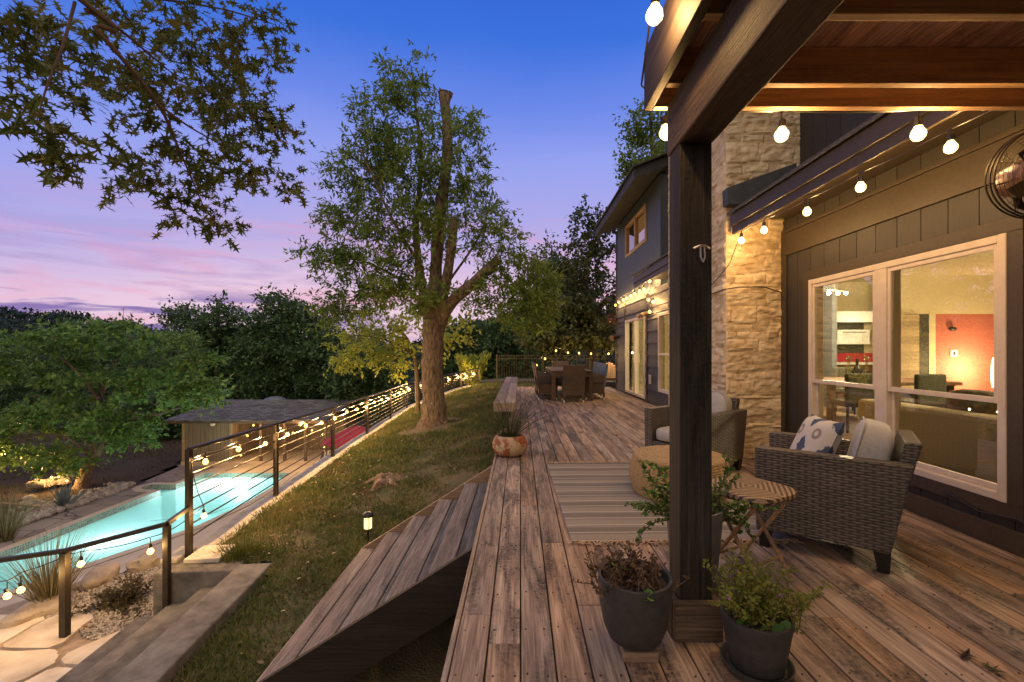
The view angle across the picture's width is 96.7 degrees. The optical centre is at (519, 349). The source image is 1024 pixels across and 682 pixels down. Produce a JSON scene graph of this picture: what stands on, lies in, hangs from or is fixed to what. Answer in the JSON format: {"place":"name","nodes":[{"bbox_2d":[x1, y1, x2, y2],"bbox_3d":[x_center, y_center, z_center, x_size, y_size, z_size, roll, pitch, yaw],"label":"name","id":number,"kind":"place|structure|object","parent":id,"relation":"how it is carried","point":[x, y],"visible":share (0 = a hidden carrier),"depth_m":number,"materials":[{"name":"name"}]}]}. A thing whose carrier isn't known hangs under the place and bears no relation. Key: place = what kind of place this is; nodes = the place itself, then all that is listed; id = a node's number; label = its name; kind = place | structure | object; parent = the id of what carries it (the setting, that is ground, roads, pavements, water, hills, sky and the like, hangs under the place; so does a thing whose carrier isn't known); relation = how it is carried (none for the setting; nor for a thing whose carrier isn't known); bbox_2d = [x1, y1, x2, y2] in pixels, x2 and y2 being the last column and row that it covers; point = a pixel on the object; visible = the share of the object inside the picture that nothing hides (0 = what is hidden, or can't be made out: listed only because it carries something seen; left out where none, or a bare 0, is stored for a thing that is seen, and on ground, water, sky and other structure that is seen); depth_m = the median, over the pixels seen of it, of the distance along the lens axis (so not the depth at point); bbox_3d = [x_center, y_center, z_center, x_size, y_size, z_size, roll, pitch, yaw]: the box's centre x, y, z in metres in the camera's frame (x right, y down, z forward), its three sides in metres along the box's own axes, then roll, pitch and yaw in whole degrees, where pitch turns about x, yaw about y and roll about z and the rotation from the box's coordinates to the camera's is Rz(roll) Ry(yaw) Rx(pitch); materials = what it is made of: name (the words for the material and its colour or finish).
{"place":"outdoors","nodes":[
{"label":"outdoors","id":0,"kind":"place"},
{"bbox_2d":[0,485,51,542],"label":"ornamental grass","id":1,"kind":"object","parent":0,"point":[6,534],"depth_m":13.87,"materials":[{"name":"plant"}]},
{"bbox_2d":[0,431,181,515],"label":"planting bed","id":2,"kind":"object","parent":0,"point":[121,469],"visible":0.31,"depth_m":21.76,"materials":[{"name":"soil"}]},
{"bbox_2d":[0,502,51,508],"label":"timber edging","id":3,"kind":"object","parent":2,"relation":"on","point":[29,505],"visible":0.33,"depth_m":16.46,"materials":[{"name":"brown wood"}]},
{"bbox_2d":[25,478,49,488],"bbox_3d":[-19.358,5.413,18.313,0.782,0.403,0.514,0,0,1],"label":"rock","id":4,"kind":"object","parent":2,"relation":"on","point":[42,484],"visible":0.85,"depth_m":18.17,"materials":[{"name":"beige stone"}]},
{"bbox_2d":[29,477,89,505],"bbox_3d":[-16.606,5.225,16.604,1.619,1.138,1.201,0,0,-22],"label":"agave","id":5,"kind":"object","parent":2,"relation":"on","point":[63,497],"visible":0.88,"depth_m":16.66,"materials":[{"name":"green plant"}]},
{"bbox_2d":[49,476,70,484],"bbox_3d":[-19.147,5.440,18.926,0.753,0.372,0.524,0,0,11],"label":"rock","id":6,"kind":"object","parent":2,"relation":"on","point":[62,480],"visible":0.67,"depth_m":18.82,"materials":[{"name":"beige stone"}]},
{"bbox_2d":[0,481,135,527],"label":"bed gravel","id":7,"kind":"structure","parent":2,"relation":"on","point":[89,496],"depth_m":17.14,"materials":[{"name":"grey gravel"}]},
{"bbox_2d":[0,312,235,489],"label":"spreading tree","id":8,"kind":"object","parent":2,"relation":"on","point":[62,338],"visible":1,"depth_m":17.69,"materials":[{"name":"green plant"}]},
{"bbox_2d":[44,564,161,639],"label":"gravel","id":9,"kind":"structure","parent":0,"point":[112,626],"depth_m":4.82,"materials":[{"name":"beige gravel"}]},
{"bbox_2d":[0,465,216,548],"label":"patio","id":10,"kind":"structure","parent":0,"point":[96,505],"depth_m":16.72,"materials":[{"name":"grey stone"}]},
{"bbox_2d":[0,478,281,592],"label":"pool water","id":11,"kind":"structure","parent":0,"point":[166,505],"depth_m":16.18,"materials":[{"name":"teal liquid"}]},
{"bbox_2d":[0,466,308,607],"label":"terrace","id":12,"kind":"structure","parent":0,"point":[178,542],"depth_m":13.84,"materials":[{"name":"stone"}]},
{"bbox_2d":[0,471,297,597],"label":"pool coping","id":13,"kind":"object","parent":12,"relation":"on","point":[247,503],"visible":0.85,"depth_m":15.65,"materials":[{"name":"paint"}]},
{"bbox_2d":[164,396,360,465],"bbox_3d":[-13.500,4.345,25.150,7.900,3.310,5.700,0,0,0],"label":"pool cabin","id":14,"kind":"object","parent":12,"relation":"on","point":[236,416],"visible":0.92,"depth_m":23.48,"materials":[{"name":"paint"}]},
{"bbox_2d":[178,384,476,563],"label":"retaining wall","id":15,"kind":"structure","parent":12,"relation":"on","point":[227,528],"depth_m":7.01,"materials":[{"name":"concrete"}]},
{"bbox_2d":[185,367,479,557],"bbox_3d":[-3.367,1.572,12.264,1.452,1.638,14.634,0,0,7],"label":"railing","id":16,"kind":"object","parent":15,"relation":"on","point":[189,498],"visible":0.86,"depth_m":6.72,"materials":[{"name":"black metal"}]},
{"bbox_2d":[193,371,475,459],"bbox_3d":[-3.340,1.133,12.266,1.380,0.516,14.556,0,0,7],"label":"string light","id":17,"kind":"object","parent":16,"relation":"hanging from","point":[205,456],"visible":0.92,"depth_m":7.12,"materials":[{"name":"black plastic"}]},
{"bbox_2d":[322,425,369,446],"bbox_3d":[-6.964,4.519,19.500,2.772,2.563,2.772,0,0,22],"label":"sun lounger","id":18,"kind":"object","parent":12,"relation":"on","point":[328,440],"visible":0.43,"depth_m":18.82,"materials":[{"name":"red fabric"}]},
{"bbox_2d":[0,317,615,510],"bbox_3d":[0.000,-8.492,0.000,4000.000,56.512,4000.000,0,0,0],"label":"ground","id":19,"kind":"structure","parent":0,"point":[175,466],"depth_m":168.84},
{"bbox_2d":[0,328,80,430],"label":"dense tree","id":20,"kind":"object","parent":19,"relation":"on","point":[13,391],"visible":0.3,"depth_m":42.40,"materials":[{"name":"green plant"}]},
{"bbox_2d":[61,322,172,420],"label":"dense tree","id":21,"kind":"object","parent":19,"relation":"on","point":[110,391],"visible":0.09,"depth_m":45.39,"materials":[{"name":"green plant"}]},
{"bbox_2d":[104,388,193,441],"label":"dense tree","id":22,"kind":"object","parent":19,"relation":"on","point":[174,430],"visible":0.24,"depth_m":28.45,"materials":[{"name":"green plant"}]},
{"bbox_2d":[146,294,214,395],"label":"dense tree","id":23,"kind":"object","parent":19,"relation":"on","point":[182,314],"visible":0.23,"depth_m":39.82,"materials":[{"name":"green plant"}]},
{"bbox_2d":[175,289,261,398],"bbox_3d":[-23.814,1.406,36.113,7.149,12.382,5.553,0,0,17],"label":"dense tree","id":24,"kind":"object","parent":19,"relation":"on","point":[206,330],"visible":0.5,"depth_m":35.11,"materials":[{"name":"green plant"}]},
{"bbox_2d":[200,334,282,399],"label":"dense tree","id":25,"kind":"object","parent":19,"relation":"on","point":[230,396],"visible":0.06,"depth_m":35.85,"materials":[{"name":"green plant"}]},
{"bbox_2d":[212,282,346,399],"bbox_3d":[-17.236,1.040,33.297,10.376,11.774,6.589,0,0,21],"label":"dense tree","id":26,"kind":"object","parent":19,"relation":"on","point":[285,318],"visible":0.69,"depth_m":31.94,"materials":[{"name":"green plant"}]},
{"bbox_2d":[0,305,615,432],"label":"woods","id":27,"kind":"object","parent":19,"relation":"on","point":[15,315],"visible":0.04,"depth_m":201.37,"materials":[{"name":"green plant"}]},
{"bbox_2d":[269,316,359,399],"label":"dense tree","id":28,"kind":"object","parent":19,"relation":"on","point":[311,382],"visible":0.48,"depth_m":30.01,"materials":[{"name":"green plant"}]},
{"bbox_2d":[317,341,414,427],"bbox_3d":[-9.140,2.601,27.225,6.053,7.444,5.047,0,0,0],"label":"dense tree","id":29,"kind":"object","parent":19,"relation":"on","point":[350,386],"visible":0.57,"depth_m":26.29,"materials":[{"name":"green plant"}]},
{"bbox_2d":[416,310,515,391],"bbox_3d":[-3.369,1.965,30.979,7.349,9.514,6.242,0,0,0],"label":"dense tree","id":30,"kind":"object","parent":19,"relation":"on","point":[451,366],"visible":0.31,"depth_m":29.92,"materials":[{"name":"green plant"}]},
{"bbox_2d":[468,293,557,378],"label":"dense tree","id":31,"kind":"object","parent":19,"relation":"on","point":[503,346],"visible":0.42,"depth_m":29.21,"materials":[{"name":"green plant"}]},
{"bbox_2d":[519,230,582,370],"bbox_3d":[2.535,-0.762,33.720,5.882,15.569,5.937,0,0,0],"label":"dense tree","id":32,"kind":"object","parent":19,"relation":"on","point":[552,254],"visible":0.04,"depth_m":32.69,"materials":[{"name":"green plant"}]},
{"bbox_2d":[0,0,665,342],"label":"sky","id":33,"kind":"structure","parent":0,"point":[550,77],"materials":[{"name":"blue"}]},
{"bbox_2d":[167,378,615,681],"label":"lawn","id":34,"kind":"structure","parent":0,"point":[421,658],"depth_m":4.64,"materials":[{"name":"plant"}]},
{"bbox_2d":[0,0,315,252],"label":"pin oak","id":35,"kind":"object","parent":34,"relation":"on","point":[128,80],"visible":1,"depth_m":3.47,"materials":[{"name":"green plant"}]},
{"bbox_2d":[56,544,271,681],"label":"concrete steps","id":36,"kind":"structure","parent":34,"relation":"on","point":[161,644],"depth_m":4.00,"materials":[{"name":"concrete"}]},
{"bbox_2d":[209,534,266,562],"bbox_3d":[-3.085,2.171,5.006,0.575,0.166,0.603,0,0,0],"label":"grass tuft","id":37,"kind":"object","parent":34,"relation":"on","point":[239,549],"visible":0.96,"depth_m":4.97,"materials":[{"name":"green plant"}]},
{"bbox_2d":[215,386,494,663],"bbox_3d":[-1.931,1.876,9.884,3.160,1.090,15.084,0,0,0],"label":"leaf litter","id":38,"kind":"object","parent":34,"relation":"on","point":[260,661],"visible":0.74,"depth_m":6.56,"materials":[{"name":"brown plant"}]},
{"bbox_2d":[362,511,373,540],"bbox_3d":[-1.787,2.105,5.350,0.132,0.390,0.132,0,0,0],"label":"garden lantern","id":39,"kind":"object","parent":34,"relation":"on","point":[367,516],"visible":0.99,"depth_m":5.32,"materials":[{"name":"black plastic"}]},
{"bbox_2d":[256,466,491,681],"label":"wooden stairs","id":40,"kind":"structure","parent":34,"relation":"on","point":[394,589],"depth_m":3.29,"materials":[{"name":"brown wood"}]},
{"bbox_2d":[364,472,407,490],"bbox_3d":[-1.998,2.000,7.003,0.773,0.115,0.741,0,0,0],"label":"tree stump","id":41,"kind":"object","parent":34,"relation":"on","point":[379,480],"visible":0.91,"depth_m":6.89,"materials":[{"name":"brown wood"}]},
{"bbox_2d":[320,310,480,411],"bbox_3d":[-3.402,0.334,13.263,4.670,3.210,2.314,0,0,-8],"label":"tree","id":42,"kind":"object","parent":34,"relation":"on","point":[379,334],"visible":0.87,"depth_m":13.03,"materials":[{"name":"green plant"}]},
{"bbox_2d":[282,38,569,428],"bbox_3d":[-1.982,-2.405,10.118,6.133,8.272,2.694,0,0,0],"label":"tall tree","id":43,"kind":"object","parent":34,"relation":"on","point":[435,304],"visible":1,"depth_m":9.79,"materials":[{"name":"green plant"}]},
{"bbox_2d":[454,350,491,384],"bbox_3d":[-2.098,0.954,20.001,1.708,1.978,1.602,0,0,0],"label":"feathery bush","id":44,"kind":"object","parent":34,"relation":"on","point":[464,363],"visible":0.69,"depth_m":19.73,"materials":[{"name":"green plant"}]},
{"bbox_2d":[501,389,558,524],"bbox_3d":[1.425,1.468,7.400,3.450,0.264,17.200,0,0,0],"label":"deck framing","id":45,"kind":"object","parent":34,"relation":"on","point":[520,500],"depth_m":4.00,"materials":[{"name":"brown wood"}]},
{"bbox_2d":[440,453,496,681],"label":"deck edge trim","id":46,"kind":"structure","parent":45,"relation":"attached to","point":[449,658],"depth_m":2.41,"materials":[{"name":"brown wood"}]},
{"bbox_2d":[448,387,1023,681],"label":"deck","id":47,"kind":"structure","parent":45,"relation":"on","point":[861,653],"depth_m":2.41,"materials":[{"name":"brown wood"}]},
{"bbox_2d":[493,392,515,427],"bbox_3d":[-0.249,1.224,8.186,0.352,0.752,1.828,0,0,0],"label":"bench","id":48,"kind":"object","parent":47,"relation":"on","point":[510,400],"visible":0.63,"depth_m":7.55,"materials":[{"name":"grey wood"}]},
{"bbox_2d":[456,379,556,456],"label":"potted grass","id":49,"kind":"object","parent":47,"relation":"on","point":[511,443],"depth_m":5.52,"materials":[{"name":"plant"}]},
{"bbox_2d":[499,383,516,396],"bbox_3d":[-0.249,1.224,10.386,0.352,0.752,2.428,0,0,0],"label":"bench","id":50,"kind":"object","parent":47,"relation":"on","point":[508,387],"visible":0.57,"depth_m":10.22,"materials":[{"name":"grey wood"}]},
{"bbox_2d":[534,363,557,399],"bbox_3d":[0.681,0.836,12.100,0.598,0.932,0.550,0,0,0],"label":"dining chair","id":51,"kind":"object","parent":47,"relation":"on","point":[544,383],"visible":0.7,"depth_m":11.84,"materials":[{"name":"wicker"}]},
{"bbox_2d":[552,361,568,385],"bbox_3d":[1.330,0.836,14.659,0.550,0.932,0.598,0,0,0],"label":"dining chair","id":52,"kind":"object","parent":47,"relation":"on","point":[558,364],"visible":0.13,"depth_m":14.89,"materials":[{"name":"wicker"}]},
{"bbox_2d":[545,367,592,400],"bbox_3d":[1.331,0.916,12.950,1.063,0.763,2.700,0,0,0],"label":"dining table","id":53,"kind":"object","parent":47,"relation":"on","point":[554,372],"visible":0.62,"depth_m":11.62,"materials":[{"name":"brown wood"}]},
{"bbox_2d":[561,365,584,401],"bbox_3d":[1.330,0.836,11.441,0.550,0.932,0.598,0,0,0],"label":"dining chair","id":54,"kind":"object","parent":47,"relation":"on","point":[573,380],"visible":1,"depth_m":11.20,"materials":[{"name":"wicker"}]},
{"bbox_2d":[584,363,607,398],"bbox_3d":[2.009,0.836,12.150,0.598,0.932,0.550,0,0,0],"label":"dining chair","id":55,"kind":"object","parent":47,"relation":"on","point":[599,381],"visible":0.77,"depth_m":11.89,"materials":[{"name":"wicker"}]},
{"bbox_2d":[606,362,615,379],"bbox_3d":[3.365,0.951,17.347,0.880,0.962,0.939,0,0,18],"label":"adirondack chair","id":56,"kind":"object","parent":47,"relation":"on","point":[611,370],"visible":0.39,"depth_m":17.55,"materials":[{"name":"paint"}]},
{"bbox_2d":[618,645,658,662],"bbox_3d":[0.502,1.278,1.958,0.145,0.040,0.145,0,0,0],"label":"wooden block","id":57,"kind":"object","parent":47,"relation":"on","point":[633,656],"depth_m":1.89,"materials":[{"name":"brown wood"}]},
{"bbox_2d":[571,540,689,650],"bbox_3d":[0.460,1.061,1.974,0.415,0.390,0.382,0,0,-43],"label":"potted plant","id":58,"kind":"object","parent":57,"relation":"on","point":[635,595],"visible":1,"depth_m":1.89,"materials":[{"name":"grey plant"}]},
{"bbox_2d":[546,461,802,545],"bbox_3d":[1.084,1.284,4.130,1.571,0.024,2.252,0,0,-1],"label":"rug","id":59,"kind":"object","parent":47,"relation":"on","point":[594,497],"visible":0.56,"depth_m":3.68,"materials":[{"name":"fabric"}]},
{"bbox_2d":[629,445,731,501],"bbox_3d":[1.440,1.095,4.130,0.877,0.379,0.877,0,0,0],"label":"pouf","id":60,"kind":"object","parent":59,"relation":"on","point":[658,454],"visible":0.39,"depth_m":3.96,"materials":[{"name":"wicker"}]},
{"bbox_2d":[644,390,746,470],"bbox_3d":[1.954,0.876,5.040,0.852,0.851,0.770,0,0,-39],"label":"armchair","id":61,"kind":"object","parent":47,"relation":"on","point":[729,417],"visible":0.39,"depth_m":4.90,"materials":[{"name":"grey wicker"}]},
{"bbox_2d":[624,454,780,592],"bbox_3d":[0.967,0.935,2.527,0.753,0.730,0.514,0,0,0],"label":"potted plant","id":62,"kind":"object","parent":47,"relation":"on","point":[720,514],"visible":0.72,"depth_m":2.46,"materials":[{"name":"green plant"}]},
{"bbox_2d":[710,651,795,681],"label":"wooden block","id":63,"kind":"object","parent":47,"relation":"on","point":[727,675],"depth_m":1.82,"materials":[{"name":"brown wood"}]},
{"bbox_2d":[720,641,795,681],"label":"saucer","id":64,"kind":"object","parent":63,"relation":"on","point":[790,673],"visible":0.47,"depth_m":1.76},
{"bbox_2d":[702,545,833,679],"bbox_3d":[0.957,1.035,1.882,0.517,0.436,0.434,0,0,0],"label":"potted plant","id":65,"kind":"object","parent":64,"relation":"on","point":[760,628],"visible":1,"depth_m":1.76,"materials":[{"name":"green plant"}]},
{"bbox_2d":[712,475,797,578],"bbox_3d":[1.330,1.041,2.640,0.436,0.508,0.436,0,0,-28],"label":"side table","id":66,"kind":"object","parent":47,"relation":"on","point":[757,491],"visible":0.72,"depth_m":2.57,"materials":[{"name":"brown wood"}]},
{"bbox_2d":[644,0,1023,641],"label":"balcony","id":67,"kind":"structure","parent":47,"relation":"on","point":[713,69],"depth_m":2.03,"materials":[{"name":"brown wood"}]},
{"bbox_2d":[640,0,922,129],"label":"string light","id":68,"kind":"object","parent":67,"relation":"hanging from","point":[918,120],"visible":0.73,"depth_m":2.30,"materials":[{"name":"white glass"}]},
{"bbox_2d":[755,416,922,573],"bbox_3d":[2.125,0.876,3.082,0.852,0.851,0.770,0,0,36],"label":"armchair","id":69,"kind":"object","parent":47,"relation":"on","point":[853,491],"visible":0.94,"depth_m":2.76,"materials":[{"name":"grey wicker"}]},
{"bbox_2d":[790,414,844,453],"bbox_3d":[2.000,0.655,3.100,0.154,0.420,0.420,24,3,7],"label":"pillow","id":70,"kind":"object","parent":69,"relation":"on","point":[816,434],"visible":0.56,"depth_m":2.99,"materials":[{"name":"fabric"}]},
{"bbox_2d":[953,648,976,660],"bbox_3d":[1.880,1.284,1.921,0.083,0.020,0.085,0,0,0],"label":"fallen leaf","id":71,"kind":"object","parent":47,"relation":"on","point":[966,654],"visible":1,"depth_m":1.93,"materials":[{"name":"brown plant"}]},
{"bbox_2d":[496,354,615,382],"bbox_3d":[2.000,1.050,19.600,6.060,1.700,0.060,0,0,0],"label":"iron fence","id":72,"kind":"object","parent":34,"relation":"on","point":[551,358],"visible":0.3,"depth_m":19.59,"materials":[{"name":"black metal"}]},
{"bbox_2d":[508,193,616,370],"bbox_3d":[2.550,-2.752,21.055,5.620,9.170,6.159,0,0,7],"label":"live oak","id":73,"kind":"object","parent":34,"relation":"on","point":[588,326],"visible":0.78,"depth_m":19.97,"materials":[{"name":"green plant"}]},
{"bbox_2d":[612,97,664,188],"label":"roof tree","id":74,"kind":"object","parent":34,"relation":"on","point":[641,138],"visible":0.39,"depth_m":17.19,"materials":[{"name":"green plant"}]},
{"bbox_2d":[593,111,1023,557],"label":"house","id":75,"kind":"structure","parent":34,"relation":"on","point":[916,253],"depth_m":5.09,"materials":[{"name":"paint"}]},
{"bbox_2d":[625,315,645,398],"bbox_3d":[3.155,0.190,12.450,0.130,2.100,2.100,0,0,0],"label":"sliding door","id":76,"kind":"structure","parent":75,"relation":"in","point":[628,323],"depth_m":12.82,"materials":[{"name":"paint"}]},
{"bbox_2d":[625,203,646,257],"bbox_3d":[3.165,-3.185,12.400,0.110,0.930,2.200,0,0,0],"label":"upper window","id":77,"kind":"structure","parent":75,"relation":"in","point":[632,243],"depth_m":12.38,"materials":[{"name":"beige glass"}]},
{"bbox_2d":[658,311,668,393],"bbox_3d":[3.165,0.060,9.610,0.110,1.760,1.320,0,0,0],"label":"sash window","id":78,"kind":"structure","parent":75,"relation":"in","point":[661,354],"depth_m":10.20,"materials":[{"name":"glass"}]},
{"bbox_2d":[712,286,784,298],"bbox_3d":[2.780,-0.677,6.182,0.693,0.160,1.637,0,0,0],"label":"chimney cable","id":79,"kind":"object","parent":75,"relation":"attached to","point":[750,287],"visible":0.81,"depth_m":5.42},
{"bbox_2d":[785,285,786,431],"bbox_3d":[3.115,0.225,5.329,0.023,1.951,0.077,0,0,18],"label":"wall cable","id":80,"kind":"object","parent":75,"relation":"attached to","point":[786,359],"depth_m":5.33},
{"bbox_2d":[826,284,847,294],"bbox_3d":[6.261,-1.585,8.983,0.410,1.005,0.073,0,0,0],"label":"track light","id":81,"kind":"object","parent":75,"relation":"attached to","point":[837,292],"visible":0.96,"depth_m":8.98,"materials":[{"name":"white metal"}]},
{"bbox_2d":[833,367,855,414],"bbox_3d":[6.897,0.835,9.420,0.500,0.931,0.520,0,0,-10],"label":"indoor chair","id":82,"kind":"object","parent":75,"relation":"on","point":[838,371],"visible":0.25,"depth_m":9.57,"materials":[{"name":"green fabric"}]},
{"bbox_2d":[712,111,989,284],"bbox_3d":[2.511,-1.045,4.101,0.093,0.598,3.804,0,0,-1],"label":"string light","id":83,"kind":"object","parent":75,"relation":"hanging from","point":[950,137],"visible":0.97,"depth_m":3.35,"materials":[{"name":"black plastic"}]},
{"bbox_2d":[830,373,874,432],"bbox_3d":[5.347,0.835,7.280,0.500,0.931,0.520,0,0,8],"label":"indoor chair","id":84,"kind":"object","parent":75,"relation":"on","point":[853,396],"visible":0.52,"depth_m":7.05,"materials":[{"name":"green fabric"}]},
{"bbox_2d":[837,330,869,343],"bbox_3d":[9.265,-0.455,13.130,1.430,0.590,0.300,0,0,0],"label":"wall cabinet","id":85,"kind":"object","parent":75,"relation":"attached to","point":[853,336],"depth_m":13.07,"materials":[{"name":"white paint"}]},
{"bbox_2d":[837,362,872,395],"bbox_3d":[9.250,0.830,13.070,2.140,0.940,0.640,0,0,0],"label":"kitchen counter","id":86,"kind":"object","parent":75,"relation":"on","point":[861,365],"visible":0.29,"depth_m":12.80,"materials":[{"name":"white paint"}]},
{"bbox_2d":[823,377,962,421],"bbox_3d":[6.275,0.920,8.300,2.250,0.760,1.400,0,0,0],"label":"indoor table","id":87,"kind":"object","parent":75,"relation":"on","point":[830,391],"visible":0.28,"depth_m":7.72,"materials":[{"name":"brown wood"}]},
{"bbox_2d":[852,359,861,373],"bbox_3d":[5.777,0.348,7.800,0.140,0.380,0.136,0,0,0],"label":"bottle","id":88,"kind":"object","parent":87,"relation":"on","point":[856,369],"visible":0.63,"depth_m":7.77,"materials":[{"name":"green glass"}]},
{"bbox_2d":[808,233,1006,502],"bbox_3d":[3.193,0.117,3.935,0.134,1.745,2.010,0,0,0],"label":"window","id":89,"kind":"structure","parent":75,"relation":"in","point":[886,385],"depth_m":3.86,"materials":[{"name":"paint"}]},
{"bbox_2d":[901,374,946,407],"bbox_3d":[6.252,0.835,7.180,0.500,0.931,0.520,0,0,-6],"label":"indoor chair","id":90,"kind":"object","parent":75,"relation":"on","point":[934,382],"visible":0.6,"depth_m":6.92,"materials":[{"name":"green fabric"}]},
{"bbox_2d":[858,389,996,482],"bbox_3d":[4.625,0.800,4.010,0.950,0.800,3.220,0,0,0],"label":"sofa","id":91,"kind":"object","parent":75,"relation":"on","point":[958,435],"visible":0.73,"depth_m":4.39,"materials":[{"name":"fabric"}]},
{"bbox_2d":[943,490,1023,523],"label":"wall cable","id":92,"kind":"object","parent":75,"relation":"attached to","point":[974,508],"depth_m":3.07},
{"bbox_2d":[984,132,1023,218],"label":"wall fan","id":93,"kind":"object","parent":75,"relation":"attached to","point":[1008,181],"depth_m":2.27,"materials":[{"name":"black metal"}]},
{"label":"landing bank","id":94,"kind":"structure","parent":0,"visible":0},
{"bbox_2d":[0,569,152,667],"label":"gravel bed","id":95,"kind":"object","parent":94,"relation":"on","point":[76,641],"visible":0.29,"depth_m":4.40,"materials":[{"name":"grey gravel"}]},
{"bbox_2d":[0,594,71,628],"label":"rock","id":96,"kind":"object","parent":95,"relation":"on","point":[27,611],"visible":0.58,"depth_m":4.68,"materials":[{"name":"beige stone"}]},
{"bbox_2d":[0,614,120,681],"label":"flagstone path","id":97,"kind":"structure","parent":95,"relation":"on","point":[29,653],"depth_m":4.17,"materials":[{"name":"beige stone"}]},
{"bbox_2d":[0,521,123,602],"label":"ornamental grass","id":98,"kind":"object","parent":95,"relation":"on","point":[47,587],"depth_m":4.87,"materials":[{"name":"plant"}]},
{"bbox_2d":[0,507,188,637],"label":"handrail","id":99,"kind":"object","parent":95,"relation":"on","point":[65,591],"visible":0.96,"depth_m":4.38,"materials":[{"name":"black metal"}]},
{"bbox_2d":[0,460,204,593],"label":"string light","id":100,"kind":"object","parent":99,"relation":"hanging from","point":[6,590],"visible":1,"depth_m":4.39,"materials":[{"name":"black plastic"}]},
{"bbox_2d":[79,562,119,591],"bbox_3d":[-5.076,2.742,5.498,0.333,0.213,0.639,0,0,-26],"label":"rock","id":101,"kind":"object","parent":95,"relation":"on","point":[99,575],"visible":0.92,"depth_m":5.41,"materials":[{"name":"beige stone"}]},
{"bbox_2d":[71,568,152,619],"bbox_3d":[-4.302,2.718,4.906,0.747,0.592,0.632,0,0,0],"label":"shrub","id":102,"kind":"object","parent":95,"relation":"on","point":[117,597],"visible":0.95,"depth_m":4.90,"materials":[{"name":"green plant"}]},
{"bbox_2d":[125,552,160,573],"bbox_3d":[-4.785,2.737,5.789,0.289,0.248,0.345,0,0,11],"label":"rock","id":103,"kind":"object","parent":95,"relation":"on","point":[146,561],"visible":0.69,"depth_m":5.71,"materials":[{"name":"beige stone"}]},
{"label":"pool basin","id":104,"kind":"structure","parent":0,"visible":0},
{"bbox_2d":[0,472,297,598],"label":"pool tile band","id":105,"kind":"object","parent":104,"relation":"attached to","point":[98,517],"visible":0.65,"depth_m":16.73,"materials":[{"name":"tile"}]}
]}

